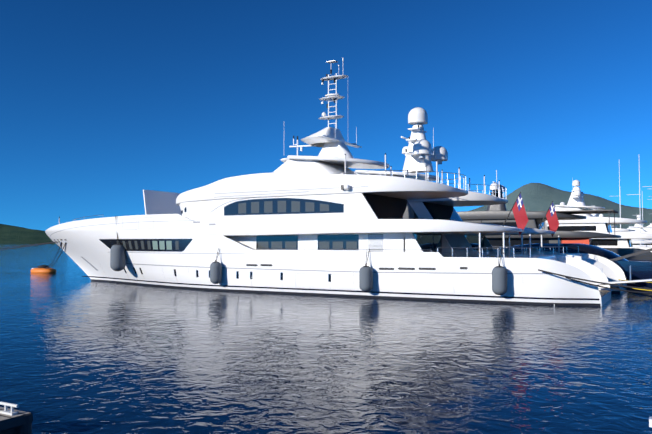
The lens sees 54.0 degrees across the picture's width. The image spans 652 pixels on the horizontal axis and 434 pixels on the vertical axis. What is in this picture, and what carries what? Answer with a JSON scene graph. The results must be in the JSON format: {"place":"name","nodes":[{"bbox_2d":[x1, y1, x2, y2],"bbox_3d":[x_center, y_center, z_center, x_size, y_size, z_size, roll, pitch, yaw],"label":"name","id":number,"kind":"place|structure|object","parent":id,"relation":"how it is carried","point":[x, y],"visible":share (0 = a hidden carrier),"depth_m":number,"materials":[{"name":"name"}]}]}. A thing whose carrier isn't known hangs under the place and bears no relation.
{"place":"outdoors","nodes":[
{"label":"outdoors","id":0,"kind":"place"},
{"bbox_2d":[0,224,52,243],"bbox_3d":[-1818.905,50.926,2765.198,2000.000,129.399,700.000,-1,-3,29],"label":"shore hill","id":1,"kind":"structure","parent":0,"point":[10,234],"depth_m":2295.06,"materials":[{"name":"green plant"}]},
{"bbox_2d":[215,184,368,196],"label":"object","id":2,"kind":"object","parent":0,"point":[345,187],"visible":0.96,"depth_m":43.75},
{"bbox_2d":[0,243,651,433],"bbox_3d":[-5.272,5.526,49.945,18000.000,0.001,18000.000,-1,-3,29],"label":"sea water","id":3,"kind":"structure","parent":0,"point":[79,354],"depth_m":19.01,"materials":[{"name":"blue liquid"}]},
{"bbox_2d":[0,402,32,433],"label":"dock","id":4,"kind":"object","parent":3,"relation":"on","point":[12,421],"visible":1,"depth_m":11.42,"materials":[{"name":"grey concrete"}]},
{"bbox_2d":[31,265,55,272],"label":"mooring buoy","id":5,"kind":"object","parent":3,"relation":"on","point":[40,269],"visible":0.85,"depth_m":74.03,"materials":[{"name":"orange plastic"}]},
{"bbox_2d":[1,241,651,296],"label":"mooring lines","id":6,"kind":"object","parent":3,"relation":"on","point":[615,288],"visible":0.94,"depth_m":35.17,"materials":[{"name":"black fabric"}]},
{"bbox_2d":[45,214,610,305],"bbox_3d":[-5.112,2.889,49.961,49.635,6.170,8.500,-1,-3,29],"label":"yacht hull","id":7,"kind":"object","parent":3,"relation":"on","point":[87,244],"visible":0.69,"depth_m":43.08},
{"bbox_2d":[143,190,181,215],"bbox_3d":[-13.676,-0.735,54.838,0.572,2.883,5.000,-1,-3,29],"label":"bow screen panel","id":8,"kind":"object","parent":7,"relation":"on","point":[158,202],"visible":0.43,"depth_m":54.24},
{"bbox_2d":[59,153,553,257],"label":"yacht rails and poles","id":9,"kind":"object","parent":7,"relation":"on","point":[437,181],"visible":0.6,"depth_m":41.10,"materials":[{"name":"silver metal"}]},
{"bbox_2d":[225,233,441,254],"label":"main deck wall","id":10,"kind":"structure","parent":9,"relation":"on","point":[427,242],"depth_m":43.55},
{"bbox_2d":[179,193,418,219],"bbox_3d":[-2.383,-0.123,48.573,18.600,2.380,7.900,-1,-3,29],"label":"yacht superstructure","id":11,"kind":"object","parent":10,"relation":"on","point":[364,206],"depth_m":43.59,"materials":[{"name":"white paint"}]},
{"bbox_2d":[181,197,343,224],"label":"windows","id":12,"kind":"structure","parent":11,"relation":"attached to","point":[267,206],"depth_m":44.61,"materials":[{"name":"glass"}]},
{"bbox_2d":[176,172,467,205],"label":"upper deck","id":13,"kind":"structure","parent":11,"relation":"on","point":[387,186],"depth_m":43.58,"materials":[{"name":"white metal"}]},
{"bbox_2d":[272,159,355,173],"bbox_3d":[-0.807,-2.906,47.813,10.800,2.680,5.400,-1,-3,29],"label":"superstructure","id":14,"kind":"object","parent":13,"relation":"on","point":[301,166],"depth_m":45.42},
{"bbox_2d":[289,58,361,154],"bbox_3d":[-0.512,-7.968,47.852,4.953,7.400,6.200,-1,-3,29],"label":"yacht mast and antennas","id":15,"kind":"object","parent":14,"relation":"on","point":[328,97],"visible":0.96,"depth_m":47.31,"materials":[{"name":"white metal"}]},
{"bbox_2d":[287,155,389,168],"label":"hardtop roof","id":16,"kind":"structure","parent":14,"relation":"on","point":[359,163],"depth_m":44.67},
{"bbox_2d":[318,141,352,157],"bbox_3d":[0.637,-4.846,47.092,3.100,1.300,1.100,-1,-3,29],"label":"mast base","id":17,"kind":"object","parent":16,"relation":"on","point":[333,149],"visible":0.65,"depth_m":46.55,"materials":[{"name":"white metal"}]},
{"bbox_2d":[301,127,344,146],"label":"yacht mast","id":18,"kind":"structure","parent":17,"relation":"on","point":[315,139],"depth_m":46.46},
{"bbox_2d":[503,192,527,235],"bbox_3d":[11.975,-0.193,40.619,1.684,2.847,0.173,-1,-3,27],"label":"flag","id":19,"kind":"object","parent":11,"relation":"attached to","point":[519,213],"visible":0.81,"depth_m":40.49,"materials":[{"name":"red fabric"}]},
{"bbox_2d":[194,218,523,235],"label":"deck","id":20,"kind":"structure","parent":10,"relation":"on","point":[255,226],"depth_m":42.26,"materials":[{"name":"white paint"}]},
{"bbox_2d":[110,216,506,294],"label":"fenders","id":21,"kind":"object","parent":7,"relation":"hanging from","point":[118,263],"visible":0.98,"depth_m":40.24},
{"bbox_2d":[50,217,600,305],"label":"yacht hull decals","id":22,"kind":"object","parent":7,"relation":"attached to","point":[159,245],"visible":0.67,"depth_m":45.00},
{"bbox_2d":[597,248,651,284],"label":"passerelles","id":23,"kind":"object","parent":7,"relation":"attached to","point":[632,281],"visible":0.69,"depth_m":39.23,"materials":[{"name":"grey metal"}]},
{"bbox_2d":[407,170,578,254],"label":"railing posts","id":24,"kind":"object","parent":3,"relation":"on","point":[522,249],"visible":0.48,"depth_m":50.43,"materials":[{"name":"silver metal"}]},
{"bbox_2d":[484,222,548,245],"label":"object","id":25,"kind":"structure","parent":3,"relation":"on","point":[495,242],"depth_m":82.58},
{"bbox_2d":[462,219,547,229],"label":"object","id":26,"kind":"structure","parent":25,"relation":"on","point":[534,223],"depth_m":82.98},
{"bbox_2d":[459,249,626,292],"bbox_3d":[0.187,3.255,59.137,49.635,6.170,8.500,-1,-3,29],"label":"yacht hull","id":27,"kind":"object","parent":3,"relation":"on","point":[612,271],"visible":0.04,"depth_m":47.91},
{"bbox_2d":[493,247,651,259],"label":"background yacht hull","id":28,"kind":"object","parent":3,"relation":"on","point":[627,251],"visible":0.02,"depth_m":75.45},
{"bbox_2d":[562,238,591,244],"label":"deck container","id":29,"kind":"object","parent":28,"relation":"on","point":[578,240],"visible":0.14,"depth_m":78.75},
{"bbox_2d":[547,226,617,245],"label":"yacht windows","id":30,"kind":"structure","parent":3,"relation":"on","point":[593,242],"depth_m":100.19,"materials":[{"name":"black glass"}]},
{"bbox_2d":[547,223,612,232],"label":"background yacht","id":31,"kind":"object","parent":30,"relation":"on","point":[602,227],"depth_m":100.06,"materials":[{"name":"white paint"}]},
{"bbox_2d":[546,217,646,223],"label":"yacht deck","id":32,"kind":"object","parent":31,"relation":"on","point":[606,220],"visible":0.46,"depth_m":99.28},
{"bbox_2d":[555,205,594,216],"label":"background yacht","id":33,"kind":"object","parent":32,"relation":"on","point":[557,208],"depth_m":102.80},
{"bbox_2d":[555,205,604,208],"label":"yacht roof","id":34,"kind":"structure","parent":33,"relation":"on","point":[589,207],"depth_m":102.19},
{"bbox_2d":[567,187,584,205],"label":"yacht mast","id":35,"kind":"object","parent":34,"relation":"on","point":[579,201],"depth_m":104.29,"materials":[{"name":"white metal"}]},
{"bbox_2d":[571,180,583,197],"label":"yacht mast domes","id":36,"kind":"structure","parent":35,"relation":"on","point":[577,193],"depth_m":104.26,"materials":[{"name":"white plastic"}]},
{"bbox_2d":[601,247,651,251],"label":"deck","id":37,"kind":"structure","parent":3,"relation":"on","point":[645,248],"depth_m":96.50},
{"bbox_2d":[610,259,651,285],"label":"background boat hull","id":38,"kind":"object","parent":3,"relation":"on","point":[640,269],"visible":0.06,"depth_m":52.49,"materials":[{"name":"blue metal"}]},
{"bbox_2d":[498,243,627,260],"bbox_3d":[19.247,3.244,59.122,16.100,1.610,5.175,-1,-3,29],"label":"hull","id":39,"kind":"object","parent":38,"relation":"on","point":[595,250],"visible":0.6,"depth_m":55.71,"materials":[{"name":"blue metal"}]},
{"bbox_2d":[619,279,651,290],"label":"shore power cables","id":40,"kind":"object","parent":3,"relation":"on","point":[639,289],"visible":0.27,"depth_m":44.26,"materials":[{"name":"yellow plastic"}]},
{"bbox_2d":[619,164,651,246],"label":"sailboat masts","id":41,"kind":"object","parent":3,"relation":"on","point":[639,194],"visible":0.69,"depth_m":159.88},
{"bbox_2d":[633,245,651,246],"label":"yacht hull","id":42,"kind":"object","parent":3,"relation":"on","point":[642,245],"depth_m":167.82,"materials":[{"name":"white"}]},
{"bbox_2d":[649,417,651,426],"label":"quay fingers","id":43,"kind":"object","parent":3,"relation":"on","point":[650,421],"visible":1,"depth_m":11.52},
{"bbox_2d":[0,0,651,230],"label":"sky","id":44,"kind":"structure","parent":0,"point":[103,103],"materials":[{"name":"blue"}]},
{"bbox_2d":[256,233,456,256],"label":"windows","id":45,"kind":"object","parent":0,"point":[290,242],"visible":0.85,"depth_m":43.48,"materials":[{"name":"black glass"}]},
{"bbox_2d":[355,170,440,180],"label":"sun deck","id":46,"kind":"structure","parent":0,"point":[419,176],"depth_m":53.59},
{"bbox_2d":[402,125,432,172],"bbox_3d":[7.906,-5.873,55.235,2.800,4.000,1.400,-1,-3,29],"label":"yacht mast","id":47,"kind":"object","parent":46,"relation":"on","point":[415,164],"depth_m":54.78,"materials":[{"name":"white metal"}]},
{"bbox_2d":[401,107,447,163],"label":"radar domes","id":48,"kind":"structure","parent":47,"relation":"attached to","point":[422,148],"depth_m":54.62,"materials":[{"name":"white plastic"}]},
{"bbox_2d":[444,235,483,249],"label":"window","id":49,"kind":"structure","parent":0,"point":[473,240],"depth_m":50.99,"materials":[{"name":"black glass"}]},
{"bbox_2d":[409,202,462,221],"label":"yacht bridge deck house","id":50,"kind":"structure","parent":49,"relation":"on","point":[424,210],"depth_m":51.36,"materials":[{"name":"glass"}]},
{"bbox_2d":[407,191,507,206],"bbox_3d":[4.360,-1.653,57.026,23.300,1.990,8.160,-1,-3,29],"label":"deck overhang","id":51,"kind":"object","parent":50,"relation":"on","point":[471,198],"visible":0.29,"depth_m":50.29,"materials":[{"name":"white paint"}]},
{"bbox_2d":[457,235,496,253],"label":"window","id":52,"kind":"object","parent":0,"point":[462,241],"visible":0.02,"depth_m":49.97,"materials":[{"name":"glass"}]},
{"bbox_2d":[486,184,506,210],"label":"explorer mast tower","id":53,"kind":"structure","parent":0,"point":[500,207],"depth_m":86.53,"materials":[{"name":"white metal"}]},
{"bbox_2d":[490,170,504,194],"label":"mast domes","id":54,"kind":"structure","parent":53,"relation":"on","point":[494,187],"depth_m":85.42,"materials":[{"name":"white plastic"}]},
{"bbox_2d":[443,224,554,235],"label":"background yacht deck","id":55,"kind":"structure","parent":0,"point":[528,231],"depth_m":48.16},
{"bbox_2d":[457,211,585,219],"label":"deck overhang","id":56,"kind":"object","parent":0,"point":[474,215],"visible":0.46,"depth_m":82.83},
{"bbox_2d":[487,238,561,246],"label":"explorer house","id":57,"kind":"structure","parent":0,"point":[553,240],"depth_m":80.58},
{"bbox_2d":[486,231,620,237],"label":"background yacht deck","id":58,"kind":"structure","parent":57,"relation":"on","point":[571,234],"depth_m":78.48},
{"bbox_2d":[512,249,562,254],"bbox_3d":[16.485,2.975,50.142,5.000,1.014,2.500,-1,-3,29],"label":"furniture","id":59,"kind":"object","parent":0,"point":[534,251],"visible":0.29,"depth_m":49.26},
{"bbox_2d":[538,201,558,236],"bbox_3d":[17.282,0.174,49.812,1.683,2.847,0.189,-1,-3,29],"label":"flag","id":60,"kind":"object","parent":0,"point":[552,218],"visible":0.94,"depth_m":49.66,"materials":[{"name":"red fabric"}]},
{"bbox_2d":[470,183,651,228],"bbox_3d":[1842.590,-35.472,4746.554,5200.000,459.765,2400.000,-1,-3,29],"label":"mountain","id":61,"kind":"structure","parent":0,"point":[538,197],"depth_m":4349.47,"materials":[{"name":"green plant"}]},
{"bbox_2d":[539,210,618,234],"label":"awning","id":62,"kind":"object","parent":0,"point":[590,211],"visible":0.25,"depth_m":80.38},
{"bbox_2d":[591,239,632,246],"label":"yacht superstructure","id":63,"kind":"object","parent":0,"point":[624,242],"depth_m":98.25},
{"bbox_2d":[591,232,651,238],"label":"yacht deck","id":64,"kind":"structure","parent":63,"relation":"on","point":[635,236],"depth_m":96.79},
{"bbox_2d":[612,228,634,231],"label":"yacht sun deck","id":65,"kind":"object","parent":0,"point":[622,230],"visible":0.31,"depth_m":171.04,"materials":[{"name":"white"}]},
{"bbox_2d":[627,227,646,231],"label":"yacht arch","id":66,"kind":"structure","parent":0,"point":[636,229],"depth_m":201.91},
{"bbox_2d":[631,240,651,243],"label":"yacht deck band","id":67,"kind":"object","parent":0,"point":[642,242],"visible":0.17,"depth_m":141.86,"materials":[{"name":"white paint"}]}
]}

